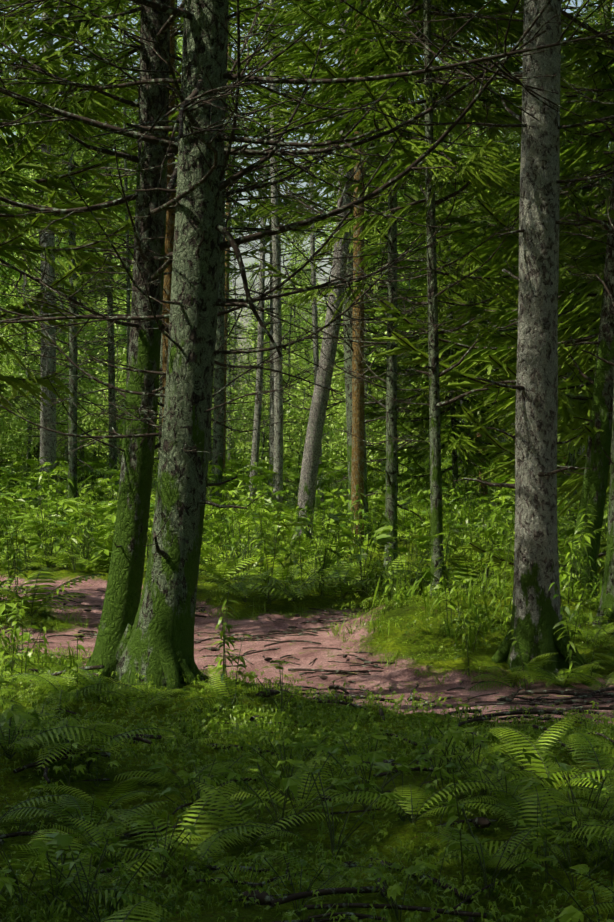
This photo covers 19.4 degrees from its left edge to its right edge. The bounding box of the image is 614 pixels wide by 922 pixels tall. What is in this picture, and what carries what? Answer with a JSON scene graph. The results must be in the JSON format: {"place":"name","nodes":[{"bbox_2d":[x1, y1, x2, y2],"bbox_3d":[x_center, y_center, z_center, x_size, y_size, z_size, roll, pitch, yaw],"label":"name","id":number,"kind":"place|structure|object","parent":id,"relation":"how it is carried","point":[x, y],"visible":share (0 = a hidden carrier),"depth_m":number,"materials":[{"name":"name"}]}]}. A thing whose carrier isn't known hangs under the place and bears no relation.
{"place":"outdoors","nodes":[
{"label":"outdoors","id":0,"kind":"place"},
{"bbox_2d":[0,441,613,921],"bbox_3d":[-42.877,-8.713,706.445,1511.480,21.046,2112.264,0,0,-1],"label":"forest floor","id":1,"kind":"structure","parent":0,"point":[386,679],"depth_m":9.95,"materials":[{"name":"green plant"}]},
{"bbox_2d":[0,346,21,412],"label":"tree","id":2,"kind":"object","parent":1,"relation":"on","point":[2,386],"visible":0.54,"depth_m":54.46,"materials":[{"name":"green plant"}]},
{"bbox_2d":[0,339,23,455],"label":"tree","id":3,"kind":"object","parent":1,"relation":"on","point":[4,428],"visible":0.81,"depth_m":62.83,"materials":[{"name":"green plant"}]},
{"bbox_2d":[0,304,32,458],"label":"broadleaf","id":4,"kind":"object","parent":1,"relation":"on","point":[11,421],"visible":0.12,"depth_m":74.30,"materials":[{"name":"green plant"}]},
{"bbox_2d":[0,332,35,465],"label":"tree","id":5,"kind":"object","parent":1,"relation":"on","point":[9,356],"visible":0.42,"depth_m":67.98,"materials":[{"name":"green plant"}]},
{"bbox_2d":[0,134,35,430],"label":"broadleaf","id":6,"kind":"object","parent":1,"relation":"on","point":[5,286],"visible":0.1,"depth_m":90.18,"materials":[{"name":"green plant"}]},
{"bbox_2d":[1,412,39,465],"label":"shrub","id":7,"kind":"object","parent":1,"relation":"on","point":[19,443],"visible":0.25,"depth_m":80.76,"materials":[{"name":"green plant"}]},
{"bbox_2d":[0,73,90,425],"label":"tree","id":8,"kind":"object","parent":1,"relation":"on","point":[2,257],"visible":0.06,"depth_m":89.50,"materials":[{"name":"green plant"}]},
{"bbox_2d":[0,150,105,476],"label":"tree","id":9,"kind":"object","parent":1,"relation":"on","point":[29,440],"visible":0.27,"depth_m":64.96,"materials":[{"name":"green plant"}]},
{"bbox_2d":[0,276,106,460],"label":"tree","id":10,"kind":"object","parent":1,"relation":"on","point":[36,413],"visible":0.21,"depth_m":61.43,"materials":[{"name":"green plant"}]},
{"bbox_2d":[0,151,122,490],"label":"tree","id":11,"kind":"object","parent":1,"relation":"on","point":[37,359],"visible":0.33,"depth_m":58.22,"materials":[{"name":"green plant"}]},
{"bbox_2d":[0,65,125,481],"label":"tree","id":12,"kind":"object","parent":1,"relation":"on","point":[61,426],"visible":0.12,"depth_m":70.11,"materials":[{"name":"green plant"}]},
{"bbox_2d":[0,0,135,498],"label":"tall spruce","id":13,"kind":"object","parent":1,"relation":"on","point":[48,446],"visible":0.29,"depth_m":52.72,"materials":[{"name":"green plant"}]},
{"bbox_2d":[34,388,102,475],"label":"shrub","id":14,"kind":"object","parent":1,"relation":"on","point":[85,453],"visible":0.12,"depth_m":75.53,"materials":[{"name":"green plant"}]},
{"bbox_2d":[10,123,158,486],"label":"tree","id":15,"kind":"object","parent":1,"relation":"on","point":[83,442],"visible":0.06,"depth_m":73.31,"materials":[{"name":"green plant"}]},
{"bbox_2d":[0,0,176,507],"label":"tall spruce","id":16,"kind":"object","parent":1,"relation":"on","point":[73,406],"visible":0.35,"depth_m":39.78,"materials":[{"name":"green plant"}]},
{"bbox_2d":[37,4,139,492],"bbox_3d":[-6.162,-7.928,56.078,5.081,20.006,4.989,-1,0,22],"label":"spruce","id":17,"kind":"object","parent":1,"relation":"on","point":[111,376],"visible":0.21,"depth_m":56.05,"materials":[{"name":"green plant"}]},
{"bbox_2d":[0,0,178,414],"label":"tree","id":18,"kind":"object","parent":1,"relation":"on","point":[9,217],"visible":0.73,"depth_m":18.90,"materials":[{"name":"green plant"}]},
{"bbox_2d":[60,32,136,446],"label":"tree","id":19,"kind":"object","parent":1,"relation":"on","point":[116,262],"depth_m":86.06,"materials":[{"name":"green plant"}]},
{"bbox_2d":[74,0,161,480],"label":"spruce pole","id":20,"kind":"object","parent":1,"relation":"on","point":[127,292],"visible":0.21,"depth_m":43.65,"materials":[{"name":"brown plant"}]},
{"bbox_2d":[77,293,158,463],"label":"birch","id":21,"kind":"object","parent":1,"relation":"on","point":[116,385],"visible":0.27,"depth_m":63.95,"materials":[{"name":"green plant"}]},
{"bbox_2d":[77,113,159,441],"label":"tree","id":22,"kind":"object","parent":1,"relation":"on","point":[121,344],"visible":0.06,"depth_m":70.37,"materials":[{"name":"green plant"}]},
{"bbox_2d":[83,239,157,468],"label":"tree","id":23,"kind":"object","parent":1,"relation":"on","point":[106,322],"visible":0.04,"depth_m":77.40,"materials":[{"name":"green plant"}]},
{"bbox_2d":[89,393,158,485],"bbox_3d":[-6.311,-0.201,61.355,2.617,4.535,2.285,0,0,-41],"label":"shrub","id":24,"kind":"object","parent":1,"relation":"on","point":[119,428],"visible":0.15,"depth_m":61.18,"materials":[{"name":"green plant"}]},
{"bbox_2d":[17,0,287,437],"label":"tree","id":25,"kind":"object","parent":1,"relation":"on","point":[170,224],"visible":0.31,"depth_m":20.89,"materials":[{"name":"brown plant"}]},
{"bbox_2d":[77,0,281,477],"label":"tall spruce","id":26,"kind":"object","parent":1,"relation":"on","point":[132,114],"visible":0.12,"depth_m":47.98,"materials":[{"name":"green plant"}]},
{"bbox_2d":[118,134,252,454],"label":"tree","id":27,"kind":"object","parent":1,"relation":"on","point":[232,387],"depth_m":84.00,"materials":[{"name":"green plant"}]},
{"bbox_2d":[118,195,285,428],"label":"tree","id":28,"kind":"object","parent":1,"relation":"on","point":[246,375],"visible":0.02,"depth_m":63.58,"materials":[{"name":"green plant"}]},
{"bbox_2d":[113,0,329,527],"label":"spruce","id":29,"kind":"object","parent":1,"relation":"on","point":[217,458],"visible":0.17,"depth_m":40.80,"materials":[{"name":"green plant"}]},
{"bbox_2d":[180,15,269,480],"bbox_3d":[-2.463,-13.998,61.645,4.074,32.382,4.533,0,0,-18],"label":"spruce pole","id":30,"kind":"object","parent":1,"relation":"on","point":[225,333],"visible":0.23,"depth_m":61.42,"materials":[{"name":"grey plant"}]},
{"bbox_2d":[211,267,262,451],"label":"birch","id":31,"kind":"object","parent":1,"relation":"on","point":[236,432],"visible":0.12,"depth_m":66.06,"materials":[{"name":"green plant"}]},
{"bbox_2d":[225,40,259,470],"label":"tree","id":32,"kind":"object","parent":1,"relation":"on","point":[230,441],"visible":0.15,"depth_m":80.65,"materials":[{"name":"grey plant"}]},
{"bbox_2d":[231,159,256,458],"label":"tree","id":33,"kind":"object","parent":1,"relation":"on","point":[235,356],"visible":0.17,"depth_m":98.34,"materials":[{"name":"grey plant"}]},
{"bbox_2d":[233,341,262,457],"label":"tree","id":34,"kind":"object","parent":1,"relation":"on","point":[242,369],"visible":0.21,"depth_m":123.81,"materials":[{"name":"green plant"}]},
{"bbox_2d":[226,259,285,417],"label":"birch","id":35,"kind":"object","parent":1,"relation":"on","point":[252,281],"visible":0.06,"depth_m":130.48,"materials":[{"name":"green plant"}]},
{"bbox_2d":[226,309,295,463],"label":"birch","id":36,"kind":"object","parent":1,"relation":"on","point":[264,438],"visible":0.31,"depth_m":68.97,"materials":[{"name":"green plant"}]},
{"bbox_2d":[226,0,308,500],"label":"spruce pole","id":37,"kind":"object","parent":1,"relation":"on","point":[256,433],"visible":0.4,"depth_m":51.32,"materials":[{"name":"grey plant"}]},
{"bbox_2d":[223,0,337,532],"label":"spruce pole","id":38,"kind":"object","parent":1,"relation":"on","point":[278,439],"visible":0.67,"depth_m":37.27,"materials":[{"name":"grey plant"}]},
{"bbox_2d":[0,0,563,672],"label":"tree","id":39,"kind":"object","parent":1,"relation":"on","point":[122,598],"visible":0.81,"depth_m":12.45,"materials":[{"name":"green plant"}]},
{"bbox_2d":[0,0,142,149],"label":"living boughs","id":40,"kind":"object","parent":39,"relation":"attached to","point":[86,23],"visible":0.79,"depth_m":12.36,"materials":[{"name":"green plant"}]},
{"bbox_2d":[239,302,325,457],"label":"birch","id":41,"kind":"object","parent":1,"relation":"on","point":[267,337],"visible":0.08,"depth_m":72.34,"materials":[{"name":"green plant"}]},
{"bbox_2d":[225,0,340,500],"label":"spruce","id":42,"kind":"object","parent":1,"relation":"on","point":[271,438],"visible":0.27,"depth_m":54.86,"materials":[{"name":"green plant"}]},
{"bbox_2d":[233,217,343,413],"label":"tree","id":43,"kind":"object","parent":1,"relation":"on","point":[296,321],"visible":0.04,"depth_m":92.82,"materials":[{"name":"green plant"}]},
{"bbox_2d":[246,246,340,482],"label":"tree","id":44,"kind":"object","parent":1,"relation":"on","point":[289,355],"visible":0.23,"depth_m":65.75,"materials":[{"name":"green plant"}]},
{"bbox_2d":[262,294,326,457],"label":"birch","id":45,"kind":"object","parent":1,"relation":"on","point":[287,317],"visible":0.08,"depth_m":85.03,"materials":[{"name":"green plant"}]},
{"bbox_2d":[10,443,585,481],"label":"distant ferns stand","id":46,"kind":"object","parent":1,"relation":"on","point":[105,460],"depth_m":114.61,"materials":[{"name":"green plant"}]},
{"bbox_2d":[0,494,596,652],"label":"herb island","id":47,"kind":"structure","parent":1,"relation":"on","point":[580,557],"depth_m":15.72,"materials":[{"name":"green plant"}]},
{"bbox_2d":[259,384,338,489],"bbox_3d":[-0.325,-0.220,59.910,3.202,4.786,2.933,-1,-1,7],"label":"shrub","id":48,"kind":"object","parent":1,"relation":"on","point":[301,431],"visible":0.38,"depth_m":59.92,"materials":[{"name":"green plant"}]},
{"bbox_2d":[253,220,345,465],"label":"tree","id":49,"kind":"object","parent":1,"relation":"on","point":[298,361],"visible":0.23,"depth_m":78.36,"materials":[{"name":"green plant"}]},
{"bbox_2d":[0,569,601,671],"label":"island grass","id":50,"kind":"structure","parent":1,"relation":"on","point":[469,639],"depth_m":14.77,"materials":[{"name":"green plant"}]},
{"bbox_2d":[0,471,605,533],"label":"shrubs","id":51,"kind":"object","parent":1,"relation":"on","point":[239,501],"visible":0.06,"depth_m":41.57,"materials":[{"name":"green plant"}]},
{"bbox_2d":[0,516,607,615],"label":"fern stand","id":52,"kind":"object","parent":1,"relation":"on","point":[342,580],"visible":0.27,"depth_m":21.89,"materials":[{"name":"green plant"}]},
{"bbox_2d":[0,486,608,595],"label":"shrubs","id":53,"kind":"object","parent":1,"relation":"on","point":[37,544],"visible":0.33,"depth_m":24.45,"materials":[{"name":"green plant"}]},
{"bbox_2d":[0,449,608,526],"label":"shrubs","id":54,"kind":"object","parent":1,"relation":"on","point":[9,470],"visible":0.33,"depth_m":45.79,"materials":[{"name":"green plant"}]},
{"bbox_2d":[0,471,608,611],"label":"herbs stand","id":55,"kind":"object","parent":1,"relation":"on","point":[451,521],"visible":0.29,"depth_m":24.64,"materials":[{"name":"green plant"}]},
{"bbox_2d":[0,565,611,694],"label":"saplings","id":56,"kind":"object","parent":1,"relation":"on","point":[16,631],"visible":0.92,"depth_m":12.26,"materials":[{"name":"green plant"}]},
{"bbox_2d":[1,588,610,717],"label":"track edge grass","id":57,"kind":"structure","parent":1,"relation":"on","point":[349,631],"depth_m":15.13,"materials":[{"name":"green plant"}]},
{"bbox_2d":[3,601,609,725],"bbox_3d":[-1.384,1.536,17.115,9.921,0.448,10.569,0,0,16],"label":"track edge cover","id":58,"kind":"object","parent":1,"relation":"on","point":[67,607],"visible":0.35,"depth_m":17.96,"materials":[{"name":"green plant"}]},
{"bbox_2d":[0,0,613,691],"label":"spruce","id":59,"kind":"object","parent":1,"relation":"on","point":[156,644],"visible":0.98,"depth_m":11.35,"materials":[{"name":"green plant"}]},
{"bbox_2d":[215,223,285,358],"bbox_3d":[-0.352,-1.075,11.342,0.486,0.872,0.114,0,0,13],"label":"broken limb on spruce","id":60,"kind":"object","parent":59,"relation":"attached to","point":[222,230],"visible":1,"depth_m":11.35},
{"bbox_2d":[0,664,613,921],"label":"ground cover","id":61,"kind":"object","parent":1,"relation":"on","point":[322,734],"visible":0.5,"depth_m":9.15,"materials":[{"name":"green plant"}]},
{"bbox_2d":[0,688,613,921],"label":"ferns","id":62,"kind":"object","parent":1,"relation":"on","point":[526,809],"visible":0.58,"depth_m":7.47,"materials":[{"name":"green plant"}]},
{"bbox_2d":[0,660,613,921],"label":"plants","id":63,"kind":"object","parent":1,"relation":"on","point":[455,744],"visible":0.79,"depth_m":7.33,"materials":[{"name":"green plant"}]},
{"bbox_2d":[0,665,613,921],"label":"twigs","id":64,"kind":"object","parent":1,"relation":"on","point":[264,897],"visible":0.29,"depth_m":8.42,"materials":[{"name":"brown wood"}]},
{"bbox_2d":[0,577,613,681],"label":"grass","id":65,"kind":"structure","parent":1,"relation":"on","point":[377,603],"depth_m":14.62,"materials":[{"name":"green plant"}]},
{"bbox_2d":[0,525,613,666],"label":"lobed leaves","id":66,"kind":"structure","parent":1,"relation":"on","point":[562,575],"depth_m":16.27,"materials":[{"name":"green plant"}]},
{"bbox_2d":[0,667,613,921],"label":"fallen leaves","id":67,"kind":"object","parent":1,"relation":"on","point":[181,870],"depth_m":7.09,"materials":[{"name":"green plant"}]},
{"bbox_2d":[0,573,613,675],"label":"ferns","id":68,"kind":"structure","parent":1,"relation":"on","point":[606,629],"depth_m":14.49,"materials":[{"name":"green plant"}]},
{"bbox_2d":[1,583,613,716],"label":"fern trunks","id":69,"kind":"object","parent":1,"relation":"on","point":[574,674],"visible":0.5,"depth_m":11.03,"materials":[{"name":"green plant"}]},
{"bbox_2d":[2,589,613,719],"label":"track litter","id":70,"kind":"object","parent":1,"relation":"on","point":[375,663],"visible":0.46,"depth_m":14.65,"materials":[{"name":"brown plant"}]},
{"bbox_2d":[5,596,613,714],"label":"twigs","id":71,"kind":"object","parent":1,"relation":"on","point":[499,700],"depth_m":14.53,"materials":[{"name":"brown wood"}]},
{"bbox_2d":[253,9,369,509],"bbox_3d":[0.162,-8.311,46.316,3.264,20.719,3.372,1,-1,-32],"label":"spruce pole","id":72,"kind":"object","parent":1,"relation":"on","point":[315,323],"visible":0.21,"depth_m":46.14,"materials":[{"name":"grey plant"}]},
{"bbox_2d":[282,278,343,442],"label":"birch","id":73,"kind":"object","parent":1,"relation":"on","point":[307,351],"visible":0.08,"depth_m":89.38,"materials":[{"name":"green plant"}]},
{"bbox_2d":[283,380,344,468],"bbox_3d":[0.374,-0.487,64.026,2.501,5.015,2.940,0,0,41],"label":"shrub","id":74,"kind":"object","parent":1,"relation":"on","point":[310,390],"visible":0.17,"depth_m":63.95,"materials":[{"name":"green plant"}]},
{"bbox_2d":[322,425,346,469],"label":"shrub","id":75,"kind":"object","parent":1,"relation":"on","point":[335,448],"visible":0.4,"depth_m":72.04,"materials":[{"name":"green plant"}]},
{"bbox_2d":[259,0,414,557],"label":"tree","id":76,"kind":"object","parent":1,"relation":"on","point":[357,466],"visible":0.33,"depth_m":28.90,"materials":[{"name":"brown plant"}]},
{"bbox_2d":[233,4,467,545],"bbox_3d":[0.868,-10.617,32.869,4.400,25.408,4.536,0,0,-25],"label":"spruce","id":77,"kind":"object","parent":1,"relation":"on","point":[348,363],"visible":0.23,"depth_m":32.86,"materials":[{"name":"green plant"}]},
{"bbox_2d":[323,402,377,486],"bbox_3d":[1.410,-0.018,61.489,2.054,4.031,2.006,0,0,-2],"label":"shrub","id":78,"kind":"object","parent":1,"relation":"on","point":[339,421],"visible":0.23,"depth_m":61.62,"materials":[{"name":"green plant"}]},
{"bbox_2d":[265,2,442,486],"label":"tree","id":79,"kind":"object","parent":1,"relation":"on","point":[367,359],"visible":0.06,"depth_m":74.11,"materials":[{"name":"green plant"}]},
{"bbox_2d":[318,164,400,473],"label":"tree","id":80,"kind":"object","parent":1,"relation":"on","point":[342,364],"visible":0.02,"depth_m":88.37,"materials":[{"name":"green plant"}]},
{"bbox_2d":[228,0,494,555],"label":"tree","id":81,"kind":"object","parent":1,"relation":"on","point":[311,455],"visible":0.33,"depth_m":30.82,"materials":[{"name":"grey plant"}]},
{"bbox_2d":[227,0,521,571],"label":"thin spruce","id":82,"kind":"object","parent":1,"relation":"on","point":[391,388],"visible":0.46,"depth_m":24.93,"materials":[{"name":"green plant"}]},
{"bbox_2d":[366,397,385,484],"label":"shrub","id":83,"kind":"object","parent":1,"relation":"on","point":[372,426],"visible":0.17,"depth_m":68.69,"materials":[{"name":"green plant"}]},
{"bbox_2d":[328,191,426,485],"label":"tree","id":84,"kind":"object","parent":1,"relation":"on","point":[399,200],"visible":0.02,"depth_m":76.44,"materials":[{"name":"green plant"}]},
{"bbox_2d":[322,220,444,491],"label":"tree","id":85,"kind":"object","parent":1,"relation":"on","point":[410,386],"visible":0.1,"depth_m":66.94,"materials":[{"name":"green plant"}]},
{"bbox_2d":[301,45,479,500],"bbox_3d":[2.136,-7.585,48.869,4.913,19.260,5.028,0,0,-19],"label":"spruce","id":86,"kind":"object","parent":1,"relation":"on","point":[367,212],"visible":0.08,"depth_m":48.72,"materials":[{"name":"green plant"}]},
{"bbox_2d":[374,379,460,491],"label":"tree","id":87,"kind":"object","parent":1,"relation":"on","point":[414,442],"visible":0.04,"depth_m":61.24,"materials":[{"name":"green plant"}]},
{"bbox_2d":[365,188,471,457],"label":"tree","id":88,"kind":"object","parent":1,"relation":"on","point":[403,376],"depth_m":74.85,"materials":[{"name":"green plant"}]},
{"bbox_2d":[236,0,613,595],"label":"tree","id":89,"kind":"object","parent":1,"relation":"on","point":[472,168],"visible":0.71,"depth_m":16.94,"materials":[{"name":"green plant"}]},
{"bbox_2d":[369,12,487,496],"bbox_3d":[3.995,-10.229,56.495,4.217,24.351,4.347,0,0,-10],"label":"spruce","id":90,"kind":"object","parent":1,"relation":"on","point":[410,263],"visible":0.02,"depth_m":56.51,"materials":[{"name":"green plant"}]},
{"bbox_2d":[364,128,517,500],"bbox_3d":[4.671,-3.822,52.794,6.391,11.894,5.414,0,0,8],"label":"young spruce","id":91,"kind":"object","parent":1,"relation":"on","point":[422,348],"visible":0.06,"depth_m":52.24,"materials":[{"name":"green plant"}]},
{"bbox_2d":[335,51,567,523],"bbox_3d":[3.280,-4.166,41.653,5.494,12.460,5.380,0,0,3],"label":"young spruce","id":92,"kind":"object","parent":1,"relation":"on","point":[452,442],"visible":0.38,"depth_m":41.34,"materials":[{"name":"green plant"}]},
{"bbox_2d":[411,5,500,481],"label":"spruce","id":93,"kind":"object","parent":1,"relation":"on","point":[461,402],"depth_m":73.51,"materials":[{"name":"green plant"}]},
{"bbox_2d":[421,4,513,494],"bbox_3d":[5.444,-8.318,58.958,4.463,20.795,4.217,-2,2,9],"label":"spruce","id":94,"kind":"object","parent":1,"relation":"on","point":[480,473],"visible":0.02,"depth_m":59.24,"materials":[{"name":"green plant"}]},
{"bbox_2d":[441,0,521,461],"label":"tall spruce","id":95,"kind":"object","parent":1,"relation":"on","point":[502,438],"depth_m":79.88,"materials":[{"name":"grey plant"}]},
{"bbox_2d":[352,0,613,687],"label":"spruce","id":96,"kind":"object","parent":1,"relation":"on","point":[536,617],"visible":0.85,"depth_m":13.65,"materials":[{"name":"grey plant"}]},
{"bbox_2d":[364,0,613,585],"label":"young spruce","id":97,"kind":"object","parent":1,"relation":"on","point":[572,401],"visible":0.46,"depth_m":19.29,"materials":[{"name":"green plant"}]},
{"bbox_2d":[405,127,597,469],"bbox_3d":[5.587,-3.957,46.793,6.266,12.182,6.160,0,-1,37],"label":"young spruce","id":98,"kind":"object","parent":1,"relation":"on","point":[516,326],"visible":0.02,"depth_m":46.24,"materials":[{"name":"green plant"}]},
{"bbox_2d":[425,0,613,427],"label":"spruce","id":99,"kind":"object","parent":1,"relation":"on","point":[510,142],"visible":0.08,"depth_m":37.19,"materials":[{"name":"green plant"}]},
{"bbox_2d":[432,709,613,906],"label":"herbs","id":100,"kind":"object","parent":1,"relation":"on","point":[452,817],"visible":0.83,"depth_m":6.47,"materials":[{"name":"green plant"}]},
{"bbox_2d":[439,0,613,519],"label":"conifer tree","id":101,"kind":"object","parent":1,"relation":"on","point":[571,456],"visible":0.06,"depth_m":33.56,"materials":[{"name":"green plant"}]},
{"bbox_2d":[470,0,613,634],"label":"spruce","id":102,"kind":"object","parent":1,"relation":"on","point":[607,598],"visible":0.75,"depth_m":14.93,"materials":[{"name":"green plant"}]},
{"bbox_2d":[478,0,613,597],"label":"leaning spruce","id":103,"kind":"object","parent":1,"relation":"on","point":[595,477],"visible":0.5,"depth_m":16.91,"materials":[{"name":"green plant"}]},
{"bbox_2d":[500,15,613,410],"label":"young spruce","id":104,"kind":"object","parent":1,"relation":"on","point":[512,337],"visible":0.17,"depth_m":22.05,"materials":[{"name":"green plant"}]},
{"bbox_2d":[506,0,613,503],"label":"spruce","id":105,"kind":"object","parent":1,"relation":"on","point":[608,15],"visible":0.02,"depth_m":40.17,"materials":[{"name":"green plant"}]},
{"bbox_2d":[557,178,609,465],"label":"young spruce","id":106,"kind":"object","parent":1,"relation":"on","point":[581,460],"visible":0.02,"depth_m":43.67,"materials":[{"name":"green plant"}]},
{"bbox_2d":[0,0,613,441],"label":"sky","id":107,"kind":"structure","parent":0,"point":[251,260],"materials":[{"name":"white"}]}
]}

